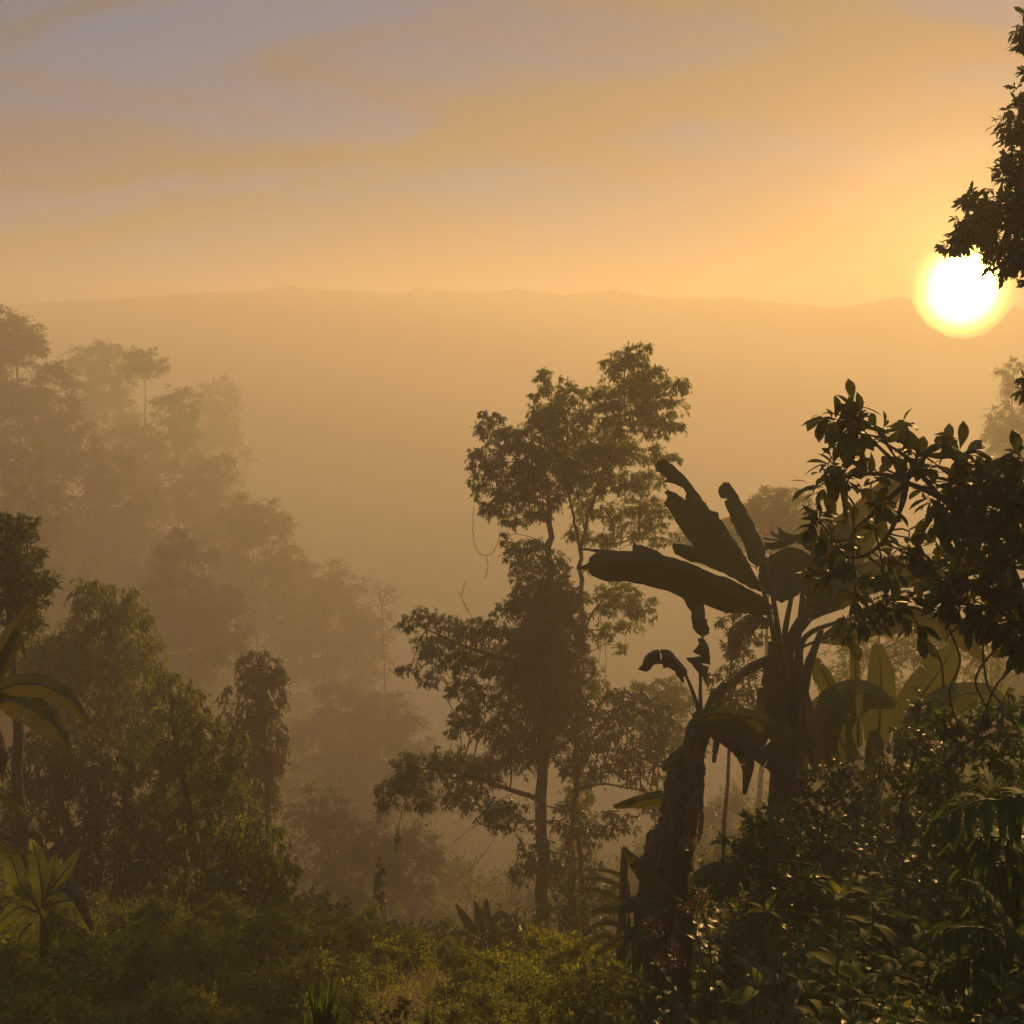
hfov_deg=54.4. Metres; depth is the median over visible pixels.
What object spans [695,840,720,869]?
shrub
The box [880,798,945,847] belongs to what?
weed
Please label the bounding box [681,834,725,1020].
weed
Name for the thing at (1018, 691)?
shrub
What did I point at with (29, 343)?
forest tree
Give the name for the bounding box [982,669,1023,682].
shrub
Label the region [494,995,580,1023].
bush
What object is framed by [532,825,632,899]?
shrub
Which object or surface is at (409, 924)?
shrub
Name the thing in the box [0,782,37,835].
shrub
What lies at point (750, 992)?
weed
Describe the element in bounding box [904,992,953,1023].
weed
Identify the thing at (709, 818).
shrub
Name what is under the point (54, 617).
shrub
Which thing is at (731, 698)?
forest tree
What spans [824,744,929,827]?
shrub
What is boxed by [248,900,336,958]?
bush
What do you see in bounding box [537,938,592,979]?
bush
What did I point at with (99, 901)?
bush
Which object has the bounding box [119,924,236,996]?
bush
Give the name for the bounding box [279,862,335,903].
shrub
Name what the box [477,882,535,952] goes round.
shrub
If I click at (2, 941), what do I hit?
bush
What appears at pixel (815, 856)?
weed
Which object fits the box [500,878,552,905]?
shrub
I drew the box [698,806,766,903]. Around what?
shrub
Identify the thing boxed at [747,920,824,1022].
weed
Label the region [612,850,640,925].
shrub
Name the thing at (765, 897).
weed
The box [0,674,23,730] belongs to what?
shrub
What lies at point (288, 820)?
shrub
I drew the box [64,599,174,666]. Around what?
shrub
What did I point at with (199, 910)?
bush
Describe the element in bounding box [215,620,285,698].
shrub
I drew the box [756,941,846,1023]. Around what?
weed
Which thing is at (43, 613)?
shrub
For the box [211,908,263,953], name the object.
bush
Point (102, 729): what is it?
shrub
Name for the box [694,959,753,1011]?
weed
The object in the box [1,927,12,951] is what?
bush
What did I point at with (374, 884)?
sunflower
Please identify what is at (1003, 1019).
weed
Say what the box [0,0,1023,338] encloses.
sky
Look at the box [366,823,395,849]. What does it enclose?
shrub
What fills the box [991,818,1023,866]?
weed
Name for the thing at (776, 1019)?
weed
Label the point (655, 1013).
weed
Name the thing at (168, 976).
bush
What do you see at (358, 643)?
forest tree
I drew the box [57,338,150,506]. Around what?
forest tree
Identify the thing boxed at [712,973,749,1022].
weed
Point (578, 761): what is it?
leaning tree
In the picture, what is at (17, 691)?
banana plant
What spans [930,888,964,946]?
weed
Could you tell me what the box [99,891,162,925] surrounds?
bush
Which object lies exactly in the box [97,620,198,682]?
shrub
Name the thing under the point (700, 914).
weed
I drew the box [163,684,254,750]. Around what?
shrub
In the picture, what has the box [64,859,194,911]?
shrub
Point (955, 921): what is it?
weed
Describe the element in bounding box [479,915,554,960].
shrub
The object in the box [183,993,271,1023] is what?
bush
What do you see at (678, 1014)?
weed
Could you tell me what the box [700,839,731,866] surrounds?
shrub
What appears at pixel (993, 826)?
weed
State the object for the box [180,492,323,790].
forest tree
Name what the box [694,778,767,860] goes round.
shrub
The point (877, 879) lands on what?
weed
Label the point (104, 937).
bush
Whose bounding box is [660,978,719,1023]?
weed
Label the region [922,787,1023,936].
fern
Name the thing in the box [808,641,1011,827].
banana plant
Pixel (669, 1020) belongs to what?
weed
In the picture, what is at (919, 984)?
weed
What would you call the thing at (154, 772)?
shrub
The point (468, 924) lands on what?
young banana plant
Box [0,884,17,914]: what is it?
bush
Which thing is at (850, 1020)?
weed
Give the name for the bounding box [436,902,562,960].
shrub
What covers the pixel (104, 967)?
bush
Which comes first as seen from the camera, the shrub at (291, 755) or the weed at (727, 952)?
the weed at (727, 952)
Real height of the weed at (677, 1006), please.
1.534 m
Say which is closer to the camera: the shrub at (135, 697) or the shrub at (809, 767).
the shrub at (809, 767)
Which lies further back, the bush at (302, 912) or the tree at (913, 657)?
the tree at (913, 657)
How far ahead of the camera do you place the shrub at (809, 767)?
47.99 m
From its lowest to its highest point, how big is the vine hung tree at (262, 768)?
10.324 m
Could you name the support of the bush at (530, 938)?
on the ground at (608, 797)
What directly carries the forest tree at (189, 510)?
on the ground at (608, 797)
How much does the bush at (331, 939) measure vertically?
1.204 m
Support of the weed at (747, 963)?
on the ground at (608, 797)
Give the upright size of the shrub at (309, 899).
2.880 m
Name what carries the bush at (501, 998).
on the ground at (608, 797)
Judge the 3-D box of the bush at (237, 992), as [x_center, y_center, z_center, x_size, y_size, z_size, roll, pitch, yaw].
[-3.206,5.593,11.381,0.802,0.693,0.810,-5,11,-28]
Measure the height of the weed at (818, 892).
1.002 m
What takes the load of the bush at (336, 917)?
on the ground at (608, 797)
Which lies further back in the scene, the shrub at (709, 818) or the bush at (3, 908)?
the shrub at (709, 818)
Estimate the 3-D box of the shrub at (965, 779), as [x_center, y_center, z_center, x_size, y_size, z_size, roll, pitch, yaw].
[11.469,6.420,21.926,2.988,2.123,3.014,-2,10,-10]
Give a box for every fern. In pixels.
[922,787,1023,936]
[923,878,1023,1004]
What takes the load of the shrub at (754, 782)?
on the ground at (608, 797)
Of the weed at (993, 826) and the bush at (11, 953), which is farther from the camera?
the bush at (11, 953)
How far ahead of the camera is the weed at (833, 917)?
7.59 m
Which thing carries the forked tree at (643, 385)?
on the ground at (608, 797)
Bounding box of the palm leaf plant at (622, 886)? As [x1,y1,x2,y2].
[576,846,629,967]
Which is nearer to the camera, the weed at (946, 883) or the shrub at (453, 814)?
the weed at (946, 883)
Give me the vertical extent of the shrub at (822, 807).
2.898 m
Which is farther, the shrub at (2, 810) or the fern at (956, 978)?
the shrub at (2, 810)
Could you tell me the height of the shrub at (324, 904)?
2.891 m
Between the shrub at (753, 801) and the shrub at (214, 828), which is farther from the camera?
the shrub at (753, 801)
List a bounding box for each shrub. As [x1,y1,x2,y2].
[0,603,66,659]
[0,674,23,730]
[0,779,28,818]
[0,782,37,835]
[0,829,11,884]
[1,784,60,836]
[3,530,77,573]
[4,489,56,516]
[19,643,108,699]
[28,791,87,839]
[38,608,104,641]
[39,596,110,628]
[39,620,65,645]
[55,563,144,634]
[61,730,115,781]
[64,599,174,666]
[64,753,139,812]
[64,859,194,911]
[74,700,144,746]
[82,816,134,873]
[88,679,165,719]
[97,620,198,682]
[100,731,156,792]
[128,661,182,724]
[134,831,193,880]
[136,738,221,806]
[152,625,222,683]
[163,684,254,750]
[168,813,235,853]
[180,731,226,758]
[196,797,250,837]
[203,631,281,695]
[204,852,267,889]
[207,644,299,718]
[209,878,362,913]
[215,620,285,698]
[230,691,323,753]
[235,737,299,782]
[251,747,332,825]
[251,796,305,843]
[265,706,333,758]
[265,822,314,876]
[266,711,324,802]
[267,661,327,726]
[278,856,319,895]
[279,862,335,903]
[286,854,373,910]
[288,795,350,871]
[292,794,370,854]
[292,882,366,923]
[314,891,391,928]
[325,874,416,925]
[345,890,414,922]
[346,866,391,909]
[348,844,443,902]
[356,758,440,830]
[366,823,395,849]
[371,804,414,829]
[373,884,441,934]
[381,891,454,937]
[387,918,450,973]
[392,812,448,870]
[398,876,482,931]
[399,811,463,847]
[404,783,476,850]
[407,912,487,962]
[409,876,521,942]
[414,853,484,934]
[415,879,486,913]
[422,846,510,935]
[423,821,510,907]
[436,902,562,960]
[447,795,536,880]
[477,847,525,899]
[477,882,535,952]
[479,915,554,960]
[486,906,534,956]
[493,858,605,922]
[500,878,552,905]
[505,853,612,944]
[530,880,633,956]
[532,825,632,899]
[536,827,589,859]
[539,958,643,1023]
[549,870,635,915]
[550,839,637,916]
[565,927,616,958]
[584,813,649,862]
[584,829,624,887]
[597,913,632,945]
[607,852,620,870]
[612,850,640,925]
[613,881,638,923]
[618,799,706,849]
[628,829,712,880]
[692,807,832,945]
[693,791,753,859]
[693,843,714,871]
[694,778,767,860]
[695,838,736,868]
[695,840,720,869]
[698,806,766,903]
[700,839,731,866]
[704,769,768,821]
[713,784,764,837]
[715,801,766,860]
[761,755,898,893]
[762,762,849,809]
[807,799,842,817]
[808,780,821,788]
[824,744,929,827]
[846,731,955,795]
[852,686,898,753]
[853,686,986,898]
[901,687,1023,906]
[923,713,989,758]
[944,763,989,816]
[958,754,1019,813]
[963,756,1023,817]
[974,664,1023,716]
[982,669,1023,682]
[992,700,1023,764]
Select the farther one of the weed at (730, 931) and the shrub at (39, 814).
the shrub at (39, 814)
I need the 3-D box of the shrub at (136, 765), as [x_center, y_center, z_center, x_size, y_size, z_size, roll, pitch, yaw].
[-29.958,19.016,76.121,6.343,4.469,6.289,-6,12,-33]
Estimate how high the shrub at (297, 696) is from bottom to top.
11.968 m
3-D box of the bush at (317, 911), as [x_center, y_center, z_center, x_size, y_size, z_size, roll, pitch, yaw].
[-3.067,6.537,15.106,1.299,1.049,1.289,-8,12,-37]
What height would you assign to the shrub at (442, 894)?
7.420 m
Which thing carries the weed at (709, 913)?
on the ground at (608, 797)
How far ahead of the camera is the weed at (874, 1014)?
5.26 m
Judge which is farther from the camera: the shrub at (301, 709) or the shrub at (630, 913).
the shrub at (301, 709)
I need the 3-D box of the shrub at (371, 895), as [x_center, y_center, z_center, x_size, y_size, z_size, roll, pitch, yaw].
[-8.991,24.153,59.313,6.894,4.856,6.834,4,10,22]
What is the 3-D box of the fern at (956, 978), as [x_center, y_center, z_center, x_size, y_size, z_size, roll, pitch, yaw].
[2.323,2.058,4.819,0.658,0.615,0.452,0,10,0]
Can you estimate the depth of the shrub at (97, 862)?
46.81 m
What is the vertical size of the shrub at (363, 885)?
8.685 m
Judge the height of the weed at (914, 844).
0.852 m
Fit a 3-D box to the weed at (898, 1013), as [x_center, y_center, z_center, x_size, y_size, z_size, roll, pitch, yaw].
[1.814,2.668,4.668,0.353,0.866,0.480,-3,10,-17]
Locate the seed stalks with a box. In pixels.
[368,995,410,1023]
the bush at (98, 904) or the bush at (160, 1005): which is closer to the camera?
the bush at (160, 1005)
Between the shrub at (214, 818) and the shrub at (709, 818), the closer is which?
the shrub at (709, 818)
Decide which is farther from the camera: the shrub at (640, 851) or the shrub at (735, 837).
the shrub at (640, 851)
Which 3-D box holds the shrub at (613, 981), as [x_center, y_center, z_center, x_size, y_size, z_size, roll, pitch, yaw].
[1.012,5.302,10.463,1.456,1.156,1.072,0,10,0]
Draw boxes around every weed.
[581,959,656,1023]
[622,981,687,1023]
[644,915,687,1023]
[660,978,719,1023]
[660,1015,675,1023]
[665,997,711,1023]
[667,992,706,1023]
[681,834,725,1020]
[687,980,750,1023]
[689,985,741,1020]
[691,853,710,914]
[691,902,747,997]
[692,893,706,927]
[692,902,720,978]
[692,906,712,941]
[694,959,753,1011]
[697,934,723,975]
[699,854,742,924]
[710,840,763,928]
[711,899,744,949]
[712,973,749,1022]
[713,932,753,993]
[731,950,766,987]
[734,939,807,1014]
[735,966,813,1023]
[738,937,775,1020]
[740,894,781,1023]
[744,862,766,914]
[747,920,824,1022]
[751,841,787,934]
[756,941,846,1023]
[760,864,816,932]
[760,930,816,1014]
[763,987,819,1023]
[765,846,834,932]
[770,903,820,949]
[778,919,827,995]
[780,798,832,890]
[782,797,818,956]
[788,949,917,1023]
[792,817,842,887]
[794,1000,833,1023]
[798,810,855,896]
[799,1006,866,1023]
[803,878,837,942]
[803,879,861,949]
[808,923,865,1005]
[809,855,882,951]
[809,879,869,1023]
[809,882,883,966]
[823,815,898,892]
[824,787,854,879]
[828,887,939,1018]
[831,904,880,965]
[832,947,877,1001]
[833,817,896,894]
[845,993,913,1023]
[845,1014,871,1023]
[847,842,907,927]
[848,845,947,990]
[862,893,902,960]
[864,992,930,1023]
[868,833,932,923]
[871,995,934,1023]
[874,904,947,1015]
[877,980,1004,1023]
[878,788,919,829]
[879,867,943,956]
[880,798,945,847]
[892,836,934,874]
[893,936,973,1022]
[895,794,981,897]
[899,877,964,1008]
[904,868,967,951]
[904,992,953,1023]
[909,990,958,1023]
[914,858,956,934]
[919,938,971,1012]
[924,932,982,1013]
[927,869,952,886]
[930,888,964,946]
[935,960,986,1023]
[938,818,983,867]
[947,887,983,960]
[959,895,1023,1021]
[977,811,1023,865]
[980,998,1018,1023]
[981,769,998,820]
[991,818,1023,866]
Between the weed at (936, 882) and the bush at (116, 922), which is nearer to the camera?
the weed at (936, 882)
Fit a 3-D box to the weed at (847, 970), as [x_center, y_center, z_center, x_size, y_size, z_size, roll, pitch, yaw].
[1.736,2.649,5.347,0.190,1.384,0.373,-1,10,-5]
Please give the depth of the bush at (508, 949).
13.69 m
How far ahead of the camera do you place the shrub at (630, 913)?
47.05 m
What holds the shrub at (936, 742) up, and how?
on the ground at (608, 797)
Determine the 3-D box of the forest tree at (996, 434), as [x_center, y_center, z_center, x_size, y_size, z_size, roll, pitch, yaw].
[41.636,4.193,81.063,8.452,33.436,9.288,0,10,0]
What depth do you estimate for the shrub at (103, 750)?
66.86 m
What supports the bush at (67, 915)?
on the ground at (608, 797)
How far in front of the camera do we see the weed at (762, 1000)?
6.03 m
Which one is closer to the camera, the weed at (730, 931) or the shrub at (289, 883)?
the weed at (730, 931)
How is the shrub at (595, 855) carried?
on the ground at (608, 797)
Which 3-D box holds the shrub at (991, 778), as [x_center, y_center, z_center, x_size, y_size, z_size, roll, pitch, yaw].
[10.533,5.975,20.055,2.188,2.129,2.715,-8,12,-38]
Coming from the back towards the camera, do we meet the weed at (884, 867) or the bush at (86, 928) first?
the bush at (86, 928)
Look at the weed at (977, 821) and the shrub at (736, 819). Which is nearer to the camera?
the weed at (977, 821)
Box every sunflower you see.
[372,854,388,923]
[372,861,387,921]
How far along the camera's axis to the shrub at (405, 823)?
141.62 m
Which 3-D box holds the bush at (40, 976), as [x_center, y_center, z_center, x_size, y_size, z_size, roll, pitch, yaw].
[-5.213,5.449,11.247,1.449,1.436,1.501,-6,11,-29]
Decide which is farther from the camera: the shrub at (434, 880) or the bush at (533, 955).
the shrub at (434, 880)
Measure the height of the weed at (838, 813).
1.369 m
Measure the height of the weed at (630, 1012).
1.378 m
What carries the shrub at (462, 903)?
on the ground at (608, 797)
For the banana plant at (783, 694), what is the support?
on the ground at (608, 797)
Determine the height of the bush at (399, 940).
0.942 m
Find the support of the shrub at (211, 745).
on the ground at (608, 797)
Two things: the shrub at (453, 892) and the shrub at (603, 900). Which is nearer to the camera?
the shrub at (603, 900)
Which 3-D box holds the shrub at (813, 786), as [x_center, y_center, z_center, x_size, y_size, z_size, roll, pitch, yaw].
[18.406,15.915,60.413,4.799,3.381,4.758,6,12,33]
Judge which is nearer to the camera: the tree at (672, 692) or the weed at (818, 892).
the weed at (818, 892)
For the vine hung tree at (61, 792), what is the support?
on the ground at (608, 797)
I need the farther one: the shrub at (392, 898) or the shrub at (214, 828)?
the shrub at (214, 828)
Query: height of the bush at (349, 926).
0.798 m
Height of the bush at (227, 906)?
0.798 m
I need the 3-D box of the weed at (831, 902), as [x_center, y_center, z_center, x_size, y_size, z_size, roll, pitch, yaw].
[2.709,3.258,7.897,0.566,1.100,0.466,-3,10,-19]
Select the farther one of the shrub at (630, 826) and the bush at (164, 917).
the shrub at (630, 826)
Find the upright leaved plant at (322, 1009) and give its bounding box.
[304,972,347,1023]
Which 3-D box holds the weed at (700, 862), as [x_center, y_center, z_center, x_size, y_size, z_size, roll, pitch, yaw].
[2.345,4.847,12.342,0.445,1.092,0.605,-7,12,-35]
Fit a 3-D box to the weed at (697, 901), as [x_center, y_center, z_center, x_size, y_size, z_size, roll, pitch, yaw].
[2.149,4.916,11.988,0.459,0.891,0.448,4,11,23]
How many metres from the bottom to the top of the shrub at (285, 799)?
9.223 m
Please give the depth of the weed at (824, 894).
8.56 m
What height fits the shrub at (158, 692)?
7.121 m
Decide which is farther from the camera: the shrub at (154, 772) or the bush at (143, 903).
the shrub at (154, 772)
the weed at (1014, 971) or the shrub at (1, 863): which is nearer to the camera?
the weed at (1014, 971)
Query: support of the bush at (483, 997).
on the ground at (608, 797)
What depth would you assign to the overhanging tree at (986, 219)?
8.89 m
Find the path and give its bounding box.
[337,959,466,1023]
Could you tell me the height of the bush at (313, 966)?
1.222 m
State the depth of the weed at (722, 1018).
5.83 m
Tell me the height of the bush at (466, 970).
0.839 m
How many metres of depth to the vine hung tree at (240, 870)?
17.16 m
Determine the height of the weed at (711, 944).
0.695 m
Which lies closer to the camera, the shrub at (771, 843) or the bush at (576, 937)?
the shrub at (771, 843)
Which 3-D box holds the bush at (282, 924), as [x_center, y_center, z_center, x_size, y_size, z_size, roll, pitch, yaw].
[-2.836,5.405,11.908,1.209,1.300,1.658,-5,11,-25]
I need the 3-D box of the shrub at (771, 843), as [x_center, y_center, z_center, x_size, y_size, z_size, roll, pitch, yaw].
[2.115,3.631,8.334,1.255,2.327,0.695,0,10,0]
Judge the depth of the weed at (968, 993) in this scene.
5.05 m
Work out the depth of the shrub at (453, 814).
156.46 m
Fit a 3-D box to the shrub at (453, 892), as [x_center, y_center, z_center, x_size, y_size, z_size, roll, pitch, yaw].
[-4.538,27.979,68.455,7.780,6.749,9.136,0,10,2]
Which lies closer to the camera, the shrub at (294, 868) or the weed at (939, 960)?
the weed at (939, 960)
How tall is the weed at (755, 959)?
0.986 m
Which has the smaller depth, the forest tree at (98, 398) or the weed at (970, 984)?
the weed at (970, 984)
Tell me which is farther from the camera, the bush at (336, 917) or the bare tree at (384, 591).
the bare tree at (384, 591)
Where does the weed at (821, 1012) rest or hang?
on the ground at (608, 797)
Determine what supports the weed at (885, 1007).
on the ground at (608, 797)
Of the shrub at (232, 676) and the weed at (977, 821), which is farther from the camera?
the shrub at (232, 676)
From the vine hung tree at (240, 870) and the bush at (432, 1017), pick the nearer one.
the bush at (432, 1017)
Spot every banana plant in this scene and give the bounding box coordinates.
[0,598,91,854]
[0,838,98,974]
[440,899,519,958]
[576,459,988,877]
[591,847,737,1021]
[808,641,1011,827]
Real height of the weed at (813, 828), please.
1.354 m
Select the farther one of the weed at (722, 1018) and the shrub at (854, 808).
the shrub at (854, 808)
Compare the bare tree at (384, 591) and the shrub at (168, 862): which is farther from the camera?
the bare tree at (384, 591)
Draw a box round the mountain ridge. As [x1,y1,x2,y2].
[0,284,1023,729]
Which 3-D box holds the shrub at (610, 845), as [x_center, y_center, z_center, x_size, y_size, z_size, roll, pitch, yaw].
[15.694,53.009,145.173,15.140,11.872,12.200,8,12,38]
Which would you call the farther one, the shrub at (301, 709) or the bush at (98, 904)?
the shrub at (301, 709)
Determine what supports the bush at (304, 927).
on the ground at (608, 797)
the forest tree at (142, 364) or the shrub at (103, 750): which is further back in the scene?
the forest tree at (142, 364)
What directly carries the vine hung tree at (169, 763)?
on the ground at (608, 797)
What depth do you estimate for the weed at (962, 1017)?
4.68 m
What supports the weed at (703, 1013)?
on the ground at (608, 797)
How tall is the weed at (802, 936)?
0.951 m
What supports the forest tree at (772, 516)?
on the ground at (608, 797)
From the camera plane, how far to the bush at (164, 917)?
13.52 m
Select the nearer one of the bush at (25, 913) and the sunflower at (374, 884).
the bush at (25, 913)
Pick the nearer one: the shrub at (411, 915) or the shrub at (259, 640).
the shrub at (411, 915)
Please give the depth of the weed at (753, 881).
11.37 m
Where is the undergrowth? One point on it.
(695, 997)
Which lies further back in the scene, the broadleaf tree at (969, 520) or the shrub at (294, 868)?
the shrub at (294, 868)
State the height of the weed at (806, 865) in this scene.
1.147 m
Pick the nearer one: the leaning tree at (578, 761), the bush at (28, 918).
the bush at (28, 918)
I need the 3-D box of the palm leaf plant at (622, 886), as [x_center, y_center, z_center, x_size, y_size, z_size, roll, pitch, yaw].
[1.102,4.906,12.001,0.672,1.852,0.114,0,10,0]
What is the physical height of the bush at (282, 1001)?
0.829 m
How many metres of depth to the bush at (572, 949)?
11.49 m
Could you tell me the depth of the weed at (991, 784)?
12.33 m
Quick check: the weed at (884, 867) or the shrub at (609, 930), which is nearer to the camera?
the weed at (884, 867)
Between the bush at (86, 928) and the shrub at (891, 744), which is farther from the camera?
the shrub at (891, 744)
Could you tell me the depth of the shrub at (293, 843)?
97.75 m
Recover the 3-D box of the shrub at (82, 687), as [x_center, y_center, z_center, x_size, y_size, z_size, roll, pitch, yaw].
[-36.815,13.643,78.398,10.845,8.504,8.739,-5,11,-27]
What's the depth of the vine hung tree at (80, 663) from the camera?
23.42 m
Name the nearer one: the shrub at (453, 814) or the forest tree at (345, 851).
the forest tree at (345, 851)
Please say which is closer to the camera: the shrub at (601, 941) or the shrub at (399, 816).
the shrub at (601, 941)
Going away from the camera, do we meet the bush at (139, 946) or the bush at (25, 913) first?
the bush at (139, 946)
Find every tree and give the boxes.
[0,303,53,511]
[0,359,112,622]
[0,436,112,634]
[0,512,63,875]
[0,577,180,904]
[0,729,179,912]
[54,444,195,675]
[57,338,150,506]
[77,415,259,569]
[113,670,275,913]
[120,344,172,560]
[134,524,261,791]
[138,383,207,565]
[138,811,305,924]
[167,372,262,581]
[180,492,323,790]
[213,649,292,887]
[255,556,401,772]
[276,678,455,889]
[279,780,455,922]
[353,571,411,839]
[371,407,612,955]
[472,685,682,934]
[525,340,692,933]
[623,674,712,824]
[670,484,886,814]
[702,612,770,893]
[791,379,1023,757]
[814,606,1019,789]
[934,7,1023,404]
[973,356,1023,664]
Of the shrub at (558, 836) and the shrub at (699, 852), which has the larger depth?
the shrub at (558, 836)
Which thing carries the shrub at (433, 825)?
on the ground at (608, 797)
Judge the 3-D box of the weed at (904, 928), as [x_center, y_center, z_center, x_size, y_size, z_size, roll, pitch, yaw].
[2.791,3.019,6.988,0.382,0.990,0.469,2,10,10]
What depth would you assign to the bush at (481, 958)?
11.87 m
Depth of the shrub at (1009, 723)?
38.64 m
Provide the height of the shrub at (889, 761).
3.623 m
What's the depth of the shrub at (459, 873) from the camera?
59.45 m
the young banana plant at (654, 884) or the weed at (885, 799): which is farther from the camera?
the weed at (885, 799)
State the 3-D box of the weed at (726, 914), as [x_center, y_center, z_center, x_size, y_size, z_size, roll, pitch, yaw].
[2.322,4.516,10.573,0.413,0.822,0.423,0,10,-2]
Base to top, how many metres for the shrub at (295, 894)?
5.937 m
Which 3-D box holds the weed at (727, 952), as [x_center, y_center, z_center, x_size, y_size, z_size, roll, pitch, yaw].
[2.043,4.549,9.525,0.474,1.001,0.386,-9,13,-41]
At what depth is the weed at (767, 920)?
10.47 m
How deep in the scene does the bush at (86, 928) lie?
13.45 m
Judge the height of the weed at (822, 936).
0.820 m
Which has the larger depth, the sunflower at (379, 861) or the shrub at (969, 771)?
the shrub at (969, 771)
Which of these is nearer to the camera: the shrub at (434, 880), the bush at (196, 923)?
the bush at (196, 923)
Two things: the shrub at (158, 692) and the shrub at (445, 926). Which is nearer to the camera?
the shrub at (445, 926)
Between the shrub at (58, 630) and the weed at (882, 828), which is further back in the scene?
the shrub at (58, 630)
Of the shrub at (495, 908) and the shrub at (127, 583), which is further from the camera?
the shrub at (127, 583)
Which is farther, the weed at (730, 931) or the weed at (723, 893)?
the weed at (723, 893)
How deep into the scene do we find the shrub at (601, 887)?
70.30 m
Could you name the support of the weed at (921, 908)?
on the ground at (608, 797)
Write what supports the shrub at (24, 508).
on the ground at (608, 797)
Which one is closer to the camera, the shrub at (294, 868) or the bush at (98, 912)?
the bush at (98, 912)
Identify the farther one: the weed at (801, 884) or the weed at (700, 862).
the weed at (700, 862)
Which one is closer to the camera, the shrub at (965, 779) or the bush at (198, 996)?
the bush at (198, 996)
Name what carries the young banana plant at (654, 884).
on the ground at (608, 797)
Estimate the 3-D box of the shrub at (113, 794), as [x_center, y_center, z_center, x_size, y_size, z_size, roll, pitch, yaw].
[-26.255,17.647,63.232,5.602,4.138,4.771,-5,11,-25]
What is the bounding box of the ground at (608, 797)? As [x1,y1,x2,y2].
[0,583,1023,1023]
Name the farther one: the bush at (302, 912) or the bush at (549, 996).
the bush at (302, 912)
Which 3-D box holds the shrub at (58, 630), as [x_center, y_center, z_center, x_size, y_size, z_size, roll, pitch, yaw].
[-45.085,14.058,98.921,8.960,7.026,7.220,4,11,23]
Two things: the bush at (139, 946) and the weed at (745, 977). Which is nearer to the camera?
the weed at (745, 977)
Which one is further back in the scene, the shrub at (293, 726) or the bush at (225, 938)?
the shrub at (293, 726)
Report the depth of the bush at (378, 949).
12.43 m
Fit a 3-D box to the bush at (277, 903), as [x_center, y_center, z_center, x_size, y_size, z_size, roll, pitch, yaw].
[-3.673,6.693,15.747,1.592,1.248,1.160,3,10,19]
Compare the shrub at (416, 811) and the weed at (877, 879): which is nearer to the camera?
the weed at (877, 879)
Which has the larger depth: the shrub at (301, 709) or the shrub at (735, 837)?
the shrub at (301, 709)
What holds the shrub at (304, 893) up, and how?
on the ground at (608, 797)
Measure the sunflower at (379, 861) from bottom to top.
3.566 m
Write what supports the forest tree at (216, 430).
on the ground at (608, 797)
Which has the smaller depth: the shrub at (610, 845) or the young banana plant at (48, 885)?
the young banana plant at (48, 885)
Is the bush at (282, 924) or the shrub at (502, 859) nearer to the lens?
the bush at (282, 924)
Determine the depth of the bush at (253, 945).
12.64 m
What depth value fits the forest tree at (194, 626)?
76.81 m
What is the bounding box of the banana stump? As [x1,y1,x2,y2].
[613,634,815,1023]
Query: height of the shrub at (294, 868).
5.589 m
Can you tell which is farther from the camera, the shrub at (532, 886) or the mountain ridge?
the mountain ridge
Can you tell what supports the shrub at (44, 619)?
on the ground at (608, 797)
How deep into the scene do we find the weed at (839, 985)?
6.46 m
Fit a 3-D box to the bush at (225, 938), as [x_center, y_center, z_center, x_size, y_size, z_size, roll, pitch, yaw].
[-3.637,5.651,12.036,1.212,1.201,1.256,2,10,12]
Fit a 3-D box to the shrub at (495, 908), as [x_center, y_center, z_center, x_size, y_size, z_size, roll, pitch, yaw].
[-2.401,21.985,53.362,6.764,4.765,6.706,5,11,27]
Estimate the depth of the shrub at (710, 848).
37.93 m
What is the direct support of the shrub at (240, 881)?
on the ground at (608, 797)
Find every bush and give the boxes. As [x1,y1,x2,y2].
[0,866,7,912]
[0,868,42,917]
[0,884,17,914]
[0,917,124,1023]
[0,927,44,992]
[0,932,10,950]
[0,982,101,1023]
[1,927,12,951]
[2,898,41,928]
[4,912,42,940]
[4,927,139,1023]
[12,892,75,942]
[36,886,110,944]
[36,923,108,968]
[66,909,102,926]
[68,899,131,930]
[69,925,209,1020]
[71,930,133,957]
[94,899,183,939]
[95,889,114,910]
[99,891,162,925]
[102,979,229,1023]
[111,892,195,946]
[113,896,170,940]
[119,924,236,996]
[129,959,215,1018]
[141,972,223,1023]
[143,897,216,932]
[170,923,255,1006]
[183,899,242,931]
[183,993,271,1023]
[196,966,260,1012]
[198,889,251,932]
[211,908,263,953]
[225,959,309,1023]
[229,905,321,1003]
[230,922,313,966]
[231,905,285,941]
[235,916,345,982]
[243,895,315,918]
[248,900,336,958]
[263,898,339,948]
[263,945,396,1023]
[284,922,390,1001]
[316,904,398,940]
[331,901,437,968]
[332,916,380,957]
[338,931,400,989]
[351,919,415,980]
[402,994,476,1023]
[410,935,464,975]
[426,979,533,1023]
[428,939,498,998]
[452,948,563,1011]
[458,988,532,1023]
[465,936,527,983]
[474,921,559,989]
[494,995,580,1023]
[501,921,583,962]
[502,929,631,1007]
[520,935,590,979]
[523,976,588,1023]
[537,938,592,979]
[541,928,601,976]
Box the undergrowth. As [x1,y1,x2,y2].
[0,812,1007,1023]

